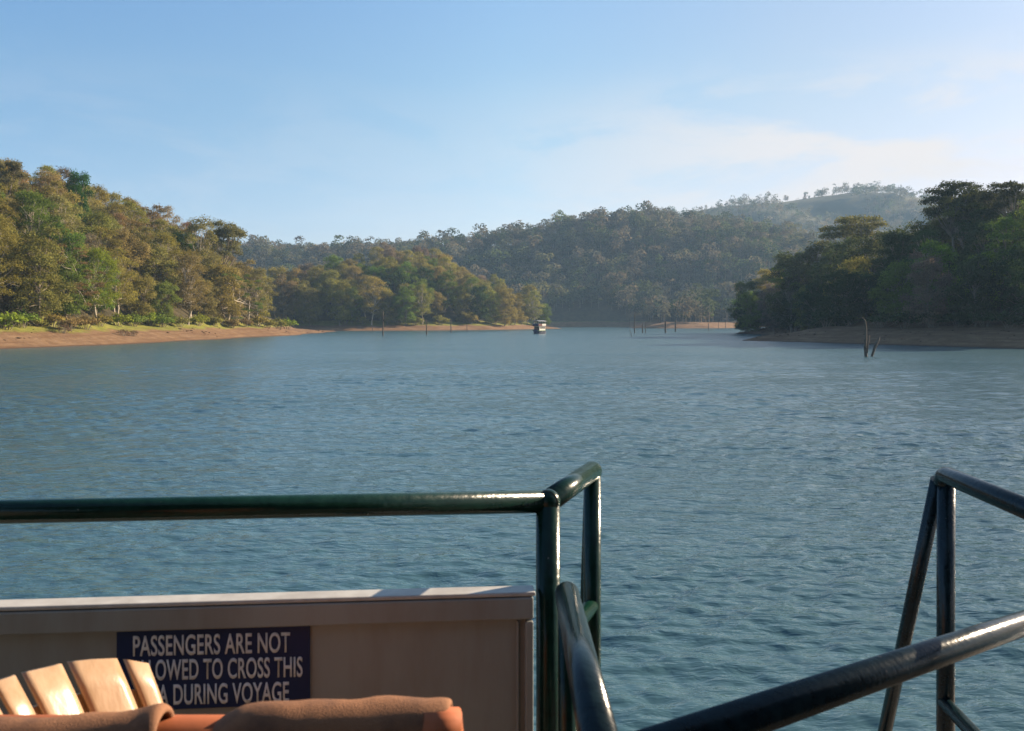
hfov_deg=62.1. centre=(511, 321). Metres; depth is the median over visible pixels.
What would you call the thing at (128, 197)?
broadleaf tree
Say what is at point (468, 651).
bulwark panel
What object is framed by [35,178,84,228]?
broadleaf tree
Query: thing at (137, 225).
broadleaf tree
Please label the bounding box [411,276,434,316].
broadleaf tree
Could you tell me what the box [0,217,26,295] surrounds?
broadleaf tree
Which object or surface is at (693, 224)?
distant forest
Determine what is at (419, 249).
broadleaf tree
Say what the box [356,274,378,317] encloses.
broadleaf tree
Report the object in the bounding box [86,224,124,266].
broadleaf tree
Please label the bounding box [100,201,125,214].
broadleaf tree
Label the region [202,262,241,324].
broadleaf tree
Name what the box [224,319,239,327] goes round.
shrub
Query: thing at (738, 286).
broadleaf tree
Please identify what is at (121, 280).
broadleaf tree
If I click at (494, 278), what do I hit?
broadleaf tree
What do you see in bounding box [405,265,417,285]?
broadleaf tree
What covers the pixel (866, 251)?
broadleaf tree
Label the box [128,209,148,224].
broadleaf tree
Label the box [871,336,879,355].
dead tree
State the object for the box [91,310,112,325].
shrub
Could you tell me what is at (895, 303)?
broadleaf tree
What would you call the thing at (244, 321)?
shrub
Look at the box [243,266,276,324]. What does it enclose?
broadleaf tree
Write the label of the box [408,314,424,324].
shrub
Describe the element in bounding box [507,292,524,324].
broadleaf tree
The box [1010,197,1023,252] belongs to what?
broadleaf tree
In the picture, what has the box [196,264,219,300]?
broadleaf tree
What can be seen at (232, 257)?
broadleaf tree
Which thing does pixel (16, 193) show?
broadleaf tree
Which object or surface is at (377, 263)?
broadleaf tree
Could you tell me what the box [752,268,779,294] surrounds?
broadleaf tree
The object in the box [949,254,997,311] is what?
broadleaf tree
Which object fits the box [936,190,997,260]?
broadleaf tree
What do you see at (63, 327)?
shrub
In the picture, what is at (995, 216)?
broadleaf tree
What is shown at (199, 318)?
shrub
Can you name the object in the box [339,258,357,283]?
broadleaf tree
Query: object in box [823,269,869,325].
broadleaf tree
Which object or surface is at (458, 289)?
broadleaf tree
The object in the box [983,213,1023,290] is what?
broadleaf tree
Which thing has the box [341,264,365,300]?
broadleaf tree
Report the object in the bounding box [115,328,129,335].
shrub
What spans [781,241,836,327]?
broadleaf tree
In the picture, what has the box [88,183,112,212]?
broadleaf tree
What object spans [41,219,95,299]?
broadleaf tree
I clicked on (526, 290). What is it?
broadleaf tree
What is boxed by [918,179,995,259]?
broadleaf tree
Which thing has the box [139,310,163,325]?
shrub
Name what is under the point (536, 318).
shrub
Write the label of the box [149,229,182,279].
broadleaf tree
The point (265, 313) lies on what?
broadleaf tree
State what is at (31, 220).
broadleaf tree
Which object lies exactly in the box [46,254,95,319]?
broadleaf tree
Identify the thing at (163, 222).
broadleaf tree
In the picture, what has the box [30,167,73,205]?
broadleaf tree
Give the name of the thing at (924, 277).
broadleaf tree
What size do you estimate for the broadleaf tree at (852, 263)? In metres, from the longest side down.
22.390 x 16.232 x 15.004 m
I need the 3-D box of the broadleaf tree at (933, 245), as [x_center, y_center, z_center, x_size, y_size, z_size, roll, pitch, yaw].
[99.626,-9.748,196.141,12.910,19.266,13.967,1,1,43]
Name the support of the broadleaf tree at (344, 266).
on the hills
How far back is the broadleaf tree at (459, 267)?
560.30 m
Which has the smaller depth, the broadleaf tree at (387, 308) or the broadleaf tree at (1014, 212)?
the broadleaf tree at (1014, 212)
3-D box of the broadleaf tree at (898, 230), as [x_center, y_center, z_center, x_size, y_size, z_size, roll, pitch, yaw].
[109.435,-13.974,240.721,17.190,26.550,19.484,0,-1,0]
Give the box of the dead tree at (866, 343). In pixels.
[860,317,869,356]
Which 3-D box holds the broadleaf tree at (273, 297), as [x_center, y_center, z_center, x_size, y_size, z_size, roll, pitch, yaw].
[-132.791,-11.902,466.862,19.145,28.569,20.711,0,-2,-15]
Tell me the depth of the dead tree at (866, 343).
116.92 m
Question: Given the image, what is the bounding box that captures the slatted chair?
[0,658,162,714]
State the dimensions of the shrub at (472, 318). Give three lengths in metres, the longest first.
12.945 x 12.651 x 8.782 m
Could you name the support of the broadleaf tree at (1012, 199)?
on the hills
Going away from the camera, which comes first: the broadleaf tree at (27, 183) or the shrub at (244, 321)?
the broadleaf tree at (27, 183)
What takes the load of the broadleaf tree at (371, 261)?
on the hills
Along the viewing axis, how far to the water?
26.45 m
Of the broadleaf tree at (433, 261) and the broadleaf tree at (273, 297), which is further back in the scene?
the broadleaf tree at (433, 261)
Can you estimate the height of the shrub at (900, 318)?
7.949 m
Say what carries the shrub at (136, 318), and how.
on the hills
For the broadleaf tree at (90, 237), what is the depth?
214.15 m
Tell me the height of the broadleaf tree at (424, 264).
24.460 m
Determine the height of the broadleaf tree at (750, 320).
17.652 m
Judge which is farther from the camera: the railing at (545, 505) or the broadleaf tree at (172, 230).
the broadleaf tree at (172, 230)
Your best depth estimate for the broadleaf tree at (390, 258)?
523.42 m
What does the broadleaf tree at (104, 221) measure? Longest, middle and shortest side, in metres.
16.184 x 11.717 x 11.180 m
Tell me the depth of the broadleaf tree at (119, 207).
256.80 m
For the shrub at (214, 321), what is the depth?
261.86 m
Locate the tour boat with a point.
(539, 328)
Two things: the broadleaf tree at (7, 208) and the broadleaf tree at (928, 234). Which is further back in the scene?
the broadleaf tree at (928, 234)
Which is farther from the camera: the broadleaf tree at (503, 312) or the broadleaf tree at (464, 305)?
the broadleaf tree at (503, 312)
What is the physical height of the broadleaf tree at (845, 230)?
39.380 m
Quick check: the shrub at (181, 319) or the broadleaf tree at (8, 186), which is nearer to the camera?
the broadleaf tree at (8, 186)
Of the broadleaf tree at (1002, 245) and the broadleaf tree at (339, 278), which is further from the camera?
the broadleaf tree at (339, 278)
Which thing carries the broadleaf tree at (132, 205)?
on the hills
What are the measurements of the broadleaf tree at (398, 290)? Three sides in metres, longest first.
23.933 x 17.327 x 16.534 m
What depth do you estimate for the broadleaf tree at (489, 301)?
523.68 m
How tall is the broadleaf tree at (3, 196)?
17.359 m
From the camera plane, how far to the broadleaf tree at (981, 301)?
178.18 m
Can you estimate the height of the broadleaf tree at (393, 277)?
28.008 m
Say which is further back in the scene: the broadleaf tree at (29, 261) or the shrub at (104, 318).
the shrub at (104, 318)
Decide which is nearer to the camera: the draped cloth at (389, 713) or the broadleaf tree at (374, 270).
the draped cloth at (389, 713)
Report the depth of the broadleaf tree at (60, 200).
207.88 m
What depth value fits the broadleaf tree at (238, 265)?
314.03 m
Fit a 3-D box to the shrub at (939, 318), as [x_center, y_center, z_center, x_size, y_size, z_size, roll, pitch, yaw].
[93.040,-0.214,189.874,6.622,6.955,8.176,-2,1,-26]
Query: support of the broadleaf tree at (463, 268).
on the hills
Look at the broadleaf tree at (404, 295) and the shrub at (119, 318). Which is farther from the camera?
the broadleaf tree at (404, 295)
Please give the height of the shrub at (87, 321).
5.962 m
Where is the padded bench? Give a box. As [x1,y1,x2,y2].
[0,715,223,730]
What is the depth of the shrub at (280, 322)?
317.93 m
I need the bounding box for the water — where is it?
[0,327,1023,730]
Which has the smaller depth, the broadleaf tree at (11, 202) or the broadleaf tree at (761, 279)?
the broadleaf tree at (11, 202)
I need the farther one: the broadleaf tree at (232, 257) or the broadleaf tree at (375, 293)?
the broadleaf tree at (375, 293)
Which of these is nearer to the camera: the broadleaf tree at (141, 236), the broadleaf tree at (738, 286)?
the broadleaf tree at (141, 236)
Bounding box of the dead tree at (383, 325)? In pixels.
[381,310,385,335]
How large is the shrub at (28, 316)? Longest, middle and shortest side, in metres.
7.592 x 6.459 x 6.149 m
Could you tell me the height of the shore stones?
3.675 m
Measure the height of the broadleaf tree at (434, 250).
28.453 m
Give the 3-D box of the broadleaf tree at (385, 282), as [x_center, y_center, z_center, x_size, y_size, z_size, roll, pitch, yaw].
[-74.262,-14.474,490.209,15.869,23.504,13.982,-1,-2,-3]
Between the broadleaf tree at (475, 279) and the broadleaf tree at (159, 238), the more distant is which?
the broadleaf tree at (475, 279)
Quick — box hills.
[0,192,1023,348]
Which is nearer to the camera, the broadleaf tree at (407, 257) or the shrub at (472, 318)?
the shrub at (472, 318)
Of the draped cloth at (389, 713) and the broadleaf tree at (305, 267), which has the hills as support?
the broadleaf tree at (305, 267)
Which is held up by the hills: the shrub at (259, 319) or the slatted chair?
the shrub at (259, 319)
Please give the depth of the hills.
335.40 m
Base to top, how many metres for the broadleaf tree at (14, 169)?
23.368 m
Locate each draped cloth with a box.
[0,703,174,730]
[212,695,452,730]
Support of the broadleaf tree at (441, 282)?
on the hills
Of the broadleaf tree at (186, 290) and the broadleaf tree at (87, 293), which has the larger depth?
the broadleaf tree at (186, 290)
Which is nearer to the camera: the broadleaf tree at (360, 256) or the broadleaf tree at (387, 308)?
the broadleaf tree at (387, 308)
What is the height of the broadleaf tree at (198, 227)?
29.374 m
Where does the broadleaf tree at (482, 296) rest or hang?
on the hills
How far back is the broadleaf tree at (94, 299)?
196.89 m
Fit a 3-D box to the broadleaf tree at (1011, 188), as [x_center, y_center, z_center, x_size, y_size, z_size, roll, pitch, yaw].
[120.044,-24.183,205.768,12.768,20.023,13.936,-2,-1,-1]
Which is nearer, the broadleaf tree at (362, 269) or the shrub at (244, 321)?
the shrub at (244, 321)
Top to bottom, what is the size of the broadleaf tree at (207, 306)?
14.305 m
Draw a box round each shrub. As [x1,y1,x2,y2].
[0,310,28,329]
[9,305,40,327]
[29,316,49,326]
[40,312,64,326]
[54,313,85,330]
[56,321,71,333]
[78,313,102,329]
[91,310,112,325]
[106,308,133,326]
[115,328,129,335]
[123,308,151,326]
[127,328,137,336]
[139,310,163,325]
[153,309,175,326]
[171,313,191,326]
[190,311,211,325]
[206,315,223,325]
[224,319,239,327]
[239,316,253,326]
[249,311,269,326]
[258,317,277,327]
[273,317,291,329]
[281,317,297,329]
[390,312,407,324]
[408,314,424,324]
[432,314,449,323]
[462,312,478,323]
[516,315,528,324]
[529,317,540,323]
[867,306,892,327]
[881,304,925,328]
[913,307,948,327]
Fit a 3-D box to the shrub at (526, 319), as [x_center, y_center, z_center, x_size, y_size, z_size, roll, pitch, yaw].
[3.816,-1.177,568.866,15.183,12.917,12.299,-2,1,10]
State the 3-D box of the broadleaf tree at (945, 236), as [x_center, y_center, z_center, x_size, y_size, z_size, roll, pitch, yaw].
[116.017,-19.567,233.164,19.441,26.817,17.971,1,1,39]
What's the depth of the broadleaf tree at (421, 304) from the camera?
484.08 m
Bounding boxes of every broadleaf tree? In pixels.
[0,159,30,201]
[0,167,44,197]
[0,169,19,211]
[0,175,36,211]
[0,183,20,235]
[0,187,12,232]
[0,195,43,240]
[0,213,9,263]
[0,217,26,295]
[0,224,76,323]
[0,226,27,287]
[3,238,41,285]
[4,189,71,252]
[11,236,61,303]
[12,189,55,238]
[20,175,38,190]
[28,165,62,193]
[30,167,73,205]
[35,166,74,192]
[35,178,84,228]
[36,193,85,245]
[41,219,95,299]
[41,221,92,276]
[44,238,105,306]
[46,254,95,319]
[57,201,83,233]
[58,179,91,221]
[62,169,95,227]
[71,209,111,246]
[74,254,123,312]
[76,245,122,317]
[77,232,103,288]
[79,184,108,217]
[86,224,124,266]
[87,214,116,240]
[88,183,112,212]
[99,216,122,249]
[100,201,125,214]
[100,256,132,311]
[101,190,126,212]
[101,200,135,230]
[101,227,151,300]
[104,247,140,322]
[111,212,130,230]
[119,224,162,283]
[120,196,135,210]
[120,217,155,264]
[121,198,149,227]
[121,274,157,316]
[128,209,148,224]
[129,199,146,216]
[130,244,182,308]
[138,204,165,243]
[144,230,186,284]
[149,217,179,276]
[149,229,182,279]
[150,280,182,323]
[154,206,186,229]
[155,224,186,245]
[163,252,211,324]
[165,245,187,289]
[171,229,206,280]
[173,247,212,317]
[175,214,225,278]
[179,221,201,236]
[190,239,221,283]
[193,277,220,318]
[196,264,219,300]
[197,272,265,320]
[201,218,247,266]
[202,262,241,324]
[217,266,251,317]
[221,255,234,267]
[231,258,250,299]
[231,259,260,308]
[238,275,268,318]
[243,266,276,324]
[244,275,272,317]
[262,274,284,317]
[266,265,292,311]
[268,273,300,320]
[279,267,313,310]
[287,262,314,300]
[287,277,318,323]
[297,287,323,325]
[301,263,328,306]
[311,269,341,315]
[322,255,343,284]
[322,269,343,294]
[322,279,354,324]
[334,262,353,279]
[336,278,359,311]
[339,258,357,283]
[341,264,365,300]
[344,286,363,322]
[352,252,365,279]
[353,264,370,293]
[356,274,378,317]
[357,275,386,324]
[364,265,385,301]
[365,246,383,273]
[369,260,386,283]
[374,242,400,266]
[374,286,403,323]
[376,256,406,293]
[376,277,391,315]
[382,268,409,308]
[386,255,400,273]
[391,283,416,316]
[391,284,419,325]
[393,250,405,266]
[393,261,419,296]
[399,249,417,273]
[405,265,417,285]
[411,246,437,272]
[411,266,438,302]
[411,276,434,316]
[411,283,433,324]
[412,251,426,279]
[415,259,433,281]
[422,255,443,277]
[427,290,446,320]
[428,247,445,264]
[429,265,450,297]
[433,270,457,310]
[437,252,453,269]
[439,256,456,297]
[445,264,464,292]
[447,270,464,299]
[450,285,465,309]
[452,293,472,323]
[458,266,467,276]
[459,272,481,309]
[460,276,482,310]
[463,284,490,322]
[477,281,495,311]
[480,289,502,324]
[487,274,504,286]
[493,287,511,318]
[493,288,518,325]
[494,283,507,297]
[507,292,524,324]
[514,283,539,322]
[524,290,545,325]
[537,303,552,324]
[727,279,762,331]
[731,290,754,331]
[737,292,762,331]
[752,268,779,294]
[755,282,786,330]
[757,295,776,328]
[764,248,812,331]
[767,262,810,332]
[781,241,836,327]
[805,234,862,308]
[813,214,888,257]
[823,254,874,324]
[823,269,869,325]
[834,228,887,301]
[866,258,921,325]
[872,226,924,308]
[872,229,918,299]
[898,251,957,327]
[900,228,951,285]
[902,203,965,271]
[910,238,964,315]
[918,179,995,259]
[927,192,994,247]
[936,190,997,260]
[940,252,1006,326]
[949,205,998,253]
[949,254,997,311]
[959,219,997,256]
[960,191,1016,258]
[972,180,1023,257]
[983,191,1023,249]
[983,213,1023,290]
[1006,208,1023,244]
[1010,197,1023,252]
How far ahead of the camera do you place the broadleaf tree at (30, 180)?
231.89 m
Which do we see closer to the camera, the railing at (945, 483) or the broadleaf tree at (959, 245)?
the railing at (945, 483)
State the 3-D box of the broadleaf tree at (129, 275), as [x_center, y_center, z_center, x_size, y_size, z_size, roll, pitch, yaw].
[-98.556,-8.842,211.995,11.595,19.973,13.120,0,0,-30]
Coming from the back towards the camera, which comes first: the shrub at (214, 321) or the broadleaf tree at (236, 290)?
the broadleaf tree at (236, 290)
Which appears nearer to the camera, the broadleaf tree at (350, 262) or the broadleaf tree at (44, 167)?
the broadleaf tree at (44, 167)
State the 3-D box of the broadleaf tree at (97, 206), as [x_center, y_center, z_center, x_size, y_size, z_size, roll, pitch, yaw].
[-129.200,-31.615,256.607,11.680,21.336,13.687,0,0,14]
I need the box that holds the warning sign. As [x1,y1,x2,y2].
[117,626,309,708]
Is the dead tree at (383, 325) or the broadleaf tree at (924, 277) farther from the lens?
the dead tree at (383, 325)
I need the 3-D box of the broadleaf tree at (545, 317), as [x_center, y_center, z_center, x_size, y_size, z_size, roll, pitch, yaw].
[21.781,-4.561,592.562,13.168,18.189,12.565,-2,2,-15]
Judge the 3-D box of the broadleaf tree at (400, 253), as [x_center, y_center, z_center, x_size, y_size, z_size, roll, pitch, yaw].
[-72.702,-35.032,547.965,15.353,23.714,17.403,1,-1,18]
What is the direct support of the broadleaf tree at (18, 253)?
on the hills
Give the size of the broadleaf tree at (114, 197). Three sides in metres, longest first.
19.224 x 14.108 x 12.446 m
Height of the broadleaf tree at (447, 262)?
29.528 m
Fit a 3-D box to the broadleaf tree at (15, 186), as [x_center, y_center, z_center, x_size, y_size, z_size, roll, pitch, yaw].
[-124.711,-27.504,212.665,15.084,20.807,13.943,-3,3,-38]
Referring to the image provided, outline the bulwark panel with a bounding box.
[0,585,534,730]
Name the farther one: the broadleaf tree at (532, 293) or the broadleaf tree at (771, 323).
the broadleaf tree at (532, 293)
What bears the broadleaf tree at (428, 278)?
on the hills
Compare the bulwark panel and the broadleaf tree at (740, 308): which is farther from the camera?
the broadleaf tree at (740, 308)
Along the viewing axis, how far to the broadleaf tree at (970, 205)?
218.65 m
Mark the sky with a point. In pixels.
(317, 121)
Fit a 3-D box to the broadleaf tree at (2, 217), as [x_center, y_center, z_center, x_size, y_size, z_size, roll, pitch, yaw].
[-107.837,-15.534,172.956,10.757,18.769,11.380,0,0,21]
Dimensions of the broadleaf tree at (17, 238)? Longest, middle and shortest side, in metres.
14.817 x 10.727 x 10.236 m
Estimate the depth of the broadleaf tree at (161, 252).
240.51 m
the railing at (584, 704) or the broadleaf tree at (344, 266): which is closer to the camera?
the railing at (584, 704)
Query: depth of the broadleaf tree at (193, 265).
255.38 m
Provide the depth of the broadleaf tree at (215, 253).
279.59 m
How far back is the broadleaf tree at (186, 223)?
309.12 m
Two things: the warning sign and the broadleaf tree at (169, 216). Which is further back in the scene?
the broadleaf tree at (169, 216)
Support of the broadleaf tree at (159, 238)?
on the hills
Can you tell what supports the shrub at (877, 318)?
on the hills
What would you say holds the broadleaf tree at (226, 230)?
on the hills
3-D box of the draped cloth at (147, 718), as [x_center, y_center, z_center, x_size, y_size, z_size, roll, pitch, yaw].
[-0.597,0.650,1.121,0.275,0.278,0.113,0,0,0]
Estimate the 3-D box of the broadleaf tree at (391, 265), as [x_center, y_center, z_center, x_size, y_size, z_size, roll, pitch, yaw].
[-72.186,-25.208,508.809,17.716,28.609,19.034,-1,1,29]
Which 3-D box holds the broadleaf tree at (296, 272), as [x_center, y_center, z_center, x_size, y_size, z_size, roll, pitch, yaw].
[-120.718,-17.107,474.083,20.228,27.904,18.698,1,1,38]
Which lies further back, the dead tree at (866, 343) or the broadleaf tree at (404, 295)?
the broadleaf tree at (404, 295)
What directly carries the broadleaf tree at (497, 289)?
on the hills
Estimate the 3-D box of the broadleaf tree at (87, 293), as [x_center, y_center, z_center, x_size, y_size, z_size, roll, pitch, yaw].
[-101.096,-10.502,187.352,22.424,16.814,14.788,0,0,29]
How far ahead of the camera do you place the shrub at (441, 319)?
492.49 m
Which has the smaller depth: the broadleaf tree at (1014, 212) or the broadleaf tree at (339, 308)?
the broadleaf tree at (1014, 212)
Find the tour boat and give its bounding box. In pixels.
[532,320,545,333]
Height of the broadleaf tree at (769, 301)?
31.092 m
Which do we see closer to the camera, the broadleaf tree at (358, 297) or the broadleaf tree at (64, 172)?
the broadleaf tree at (64, 172)
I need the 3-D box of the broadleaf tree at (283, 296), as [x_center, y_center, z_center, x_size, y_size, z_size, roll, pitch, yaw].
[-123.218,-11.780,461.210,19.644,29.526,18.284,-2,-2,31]
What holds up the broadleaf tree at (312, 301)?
on the hills
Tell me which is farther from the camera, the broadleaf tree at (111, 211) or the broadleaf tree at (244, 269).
the broadleaf tree at (244, 269)
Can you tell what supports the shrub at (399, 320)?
on the hills
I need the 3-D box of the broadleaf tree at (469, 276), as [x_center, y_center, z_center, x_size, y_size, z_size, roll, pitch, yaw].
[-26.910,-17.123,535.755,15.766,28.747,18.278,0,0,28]
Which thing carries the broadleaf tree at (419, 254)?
on the hills
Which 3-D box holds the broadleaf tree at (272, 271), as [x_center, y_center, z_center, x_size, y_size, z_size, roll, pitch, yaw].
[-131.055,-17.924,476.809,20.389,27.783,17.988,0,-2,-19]
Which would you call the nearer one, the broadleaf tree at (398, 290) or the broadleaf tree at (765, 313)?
the broadleaf tree at (765, 313)
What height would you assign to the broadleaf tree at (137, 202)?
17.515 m
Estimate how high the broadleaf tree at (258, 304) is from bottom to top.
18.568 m
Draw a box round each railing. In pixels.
[0,461,601,730]
[555,581,1023,730]
[878,467,1023,730]
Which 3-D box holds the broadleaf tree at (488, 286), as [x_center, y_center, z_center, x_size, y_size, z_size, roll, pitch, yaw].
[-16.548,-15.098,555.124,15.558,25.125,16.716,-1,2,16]
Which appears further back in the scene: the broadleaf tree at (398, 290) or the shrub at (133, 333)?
the broadleaf tree at (398, 290)
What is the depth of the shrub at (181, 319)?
238.14 m
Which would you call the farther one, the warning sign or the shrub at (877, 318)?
the shrub at (877, 318)
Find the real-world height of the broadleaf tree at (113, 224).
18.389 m
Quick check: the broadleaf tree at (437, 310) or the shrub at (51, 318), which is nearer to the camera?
the shrub at (51, 318)
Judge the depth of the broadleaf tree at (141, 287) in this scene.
225.56 m
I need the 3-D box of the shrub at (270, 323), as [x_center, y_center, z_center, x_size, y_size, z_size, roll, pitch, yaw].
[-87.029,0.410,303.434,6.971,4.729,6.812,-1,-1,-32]
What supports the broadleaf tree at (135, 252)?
on the hills
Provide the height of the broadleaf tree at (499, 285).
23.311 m
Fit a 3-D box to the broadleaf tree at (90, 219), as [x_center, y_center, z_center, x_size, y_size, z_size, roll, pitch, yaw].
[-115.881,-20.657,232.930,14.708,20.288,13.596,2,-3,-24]
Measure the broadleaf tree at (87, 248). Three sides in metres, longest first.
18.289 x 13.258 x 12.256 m
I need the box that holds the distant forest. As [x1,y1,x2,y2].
[203,180,1009,322]
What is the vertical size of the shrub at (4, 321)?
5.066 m
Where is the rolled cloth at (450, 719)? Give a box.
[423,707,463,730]
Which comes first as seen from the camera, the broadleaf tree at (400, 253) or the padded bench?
the padded bench
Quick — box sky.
[0,0,1023,249]
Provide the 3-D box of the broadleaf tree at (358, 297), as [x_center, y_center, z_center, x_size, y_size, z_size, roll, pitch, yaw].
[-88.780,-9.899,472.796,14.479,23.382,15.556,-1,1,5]
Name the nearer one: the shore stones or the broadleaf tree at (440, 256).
the shore stones
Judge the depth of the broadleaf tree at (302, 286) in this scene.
463.93 m
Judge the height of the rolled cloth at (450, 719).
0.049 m
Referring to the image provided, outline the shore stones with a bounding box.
[3,326,1014,341]
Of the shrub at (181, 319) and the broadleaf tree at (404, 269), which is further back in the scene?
the broadleaf tree at (404, 269)
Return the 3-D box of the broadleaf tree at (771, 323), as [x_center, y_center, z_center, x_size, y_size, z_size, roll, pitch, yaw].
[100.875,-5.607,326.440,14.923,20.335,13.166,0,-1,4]
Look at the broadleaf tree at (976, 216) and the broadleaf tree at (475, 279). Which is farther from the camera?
the broadleaf tree at (475, 279)
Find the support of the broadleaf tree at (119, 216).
on the hills
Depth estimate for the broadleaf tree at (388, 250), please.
535.34 m
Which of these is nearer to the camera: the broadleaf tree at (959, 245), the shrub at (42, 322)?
the shrub at (42, 322)
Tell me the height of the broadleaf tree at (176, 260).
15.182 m
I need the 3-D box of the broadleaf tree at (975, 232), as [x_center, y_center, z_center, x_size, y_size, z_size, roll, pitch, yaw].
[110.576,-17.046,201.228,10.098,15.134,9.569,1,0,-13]
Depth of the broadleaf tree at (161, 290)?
234.42 m
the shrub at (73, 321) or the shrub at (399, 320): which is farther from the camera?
the shrub at (399, 320)
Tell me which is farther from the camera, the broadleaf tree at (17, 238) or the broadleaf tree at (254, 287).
the broadleaf tree at (254, 287)
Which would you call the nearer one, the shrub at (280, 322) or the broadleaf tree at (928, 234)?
the broadleaf tree at (928, 234)
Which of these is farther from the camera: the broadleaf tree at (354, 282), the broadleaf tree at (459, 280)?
the broadleaf tree at (459, 280)
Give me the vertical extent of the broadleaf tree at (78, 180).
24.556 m
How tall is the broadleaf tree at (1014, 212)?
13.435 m
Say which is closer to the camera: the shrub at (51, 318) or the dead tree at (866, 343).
the dead tree at (866, 343)
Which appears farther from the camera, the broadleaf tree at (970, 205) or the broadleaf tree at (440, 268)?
the broadleaf tree at (440, 268)
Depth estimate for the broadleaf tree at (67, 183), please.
248.20 m
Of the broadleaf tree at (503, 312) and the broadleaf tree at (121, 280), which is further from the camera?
the broadleaf tree at (503, 312)
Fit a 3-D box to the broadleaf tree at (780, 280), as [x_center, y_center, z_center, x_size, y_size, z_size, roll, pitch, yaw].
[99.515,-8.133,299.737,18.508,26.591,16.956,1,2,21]
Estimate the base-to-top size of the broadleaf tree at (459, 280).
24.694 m
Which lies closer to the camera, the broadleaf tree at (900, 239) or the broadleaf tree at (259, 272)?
the broadleaf tree at (900, 239)
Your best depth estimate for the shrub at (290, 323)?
334.84 m
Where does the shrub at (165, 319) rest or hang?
on the hills
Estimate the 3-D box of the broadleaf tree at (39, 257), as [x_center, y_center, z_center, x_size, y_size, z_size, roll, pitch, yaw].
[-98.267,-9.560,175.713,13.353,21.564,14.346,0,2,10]
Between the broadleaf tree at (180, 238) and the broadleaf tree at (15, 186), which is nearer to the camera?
the broadleaf tree at (15, 186)
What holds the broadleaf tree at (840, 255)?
on the hills
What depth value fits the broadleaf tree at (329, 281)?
475.53 m
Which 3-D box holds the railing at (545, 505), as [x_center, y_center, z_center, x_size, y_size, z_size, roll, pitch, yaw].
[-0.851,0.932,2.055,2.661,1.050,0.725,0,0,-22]
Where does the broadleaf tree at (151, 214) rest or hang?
on the hills
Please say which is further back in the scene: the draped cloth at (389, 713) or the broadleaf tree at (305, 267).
the broadleaf tree at (305, 267)
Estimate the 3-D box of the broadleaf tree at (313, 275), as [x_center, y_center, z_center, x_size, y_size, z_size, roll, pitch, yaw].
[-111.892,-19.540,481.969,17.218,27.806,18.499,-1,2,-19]
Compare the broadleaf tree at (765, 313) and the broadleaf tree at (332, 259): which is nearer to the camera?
the broadleaf tree at (765, 313)
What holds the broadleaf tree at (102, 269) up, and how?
on the hills
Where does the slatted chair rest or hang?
on the passenger boat
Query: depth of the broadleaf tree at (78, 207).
224.86 m

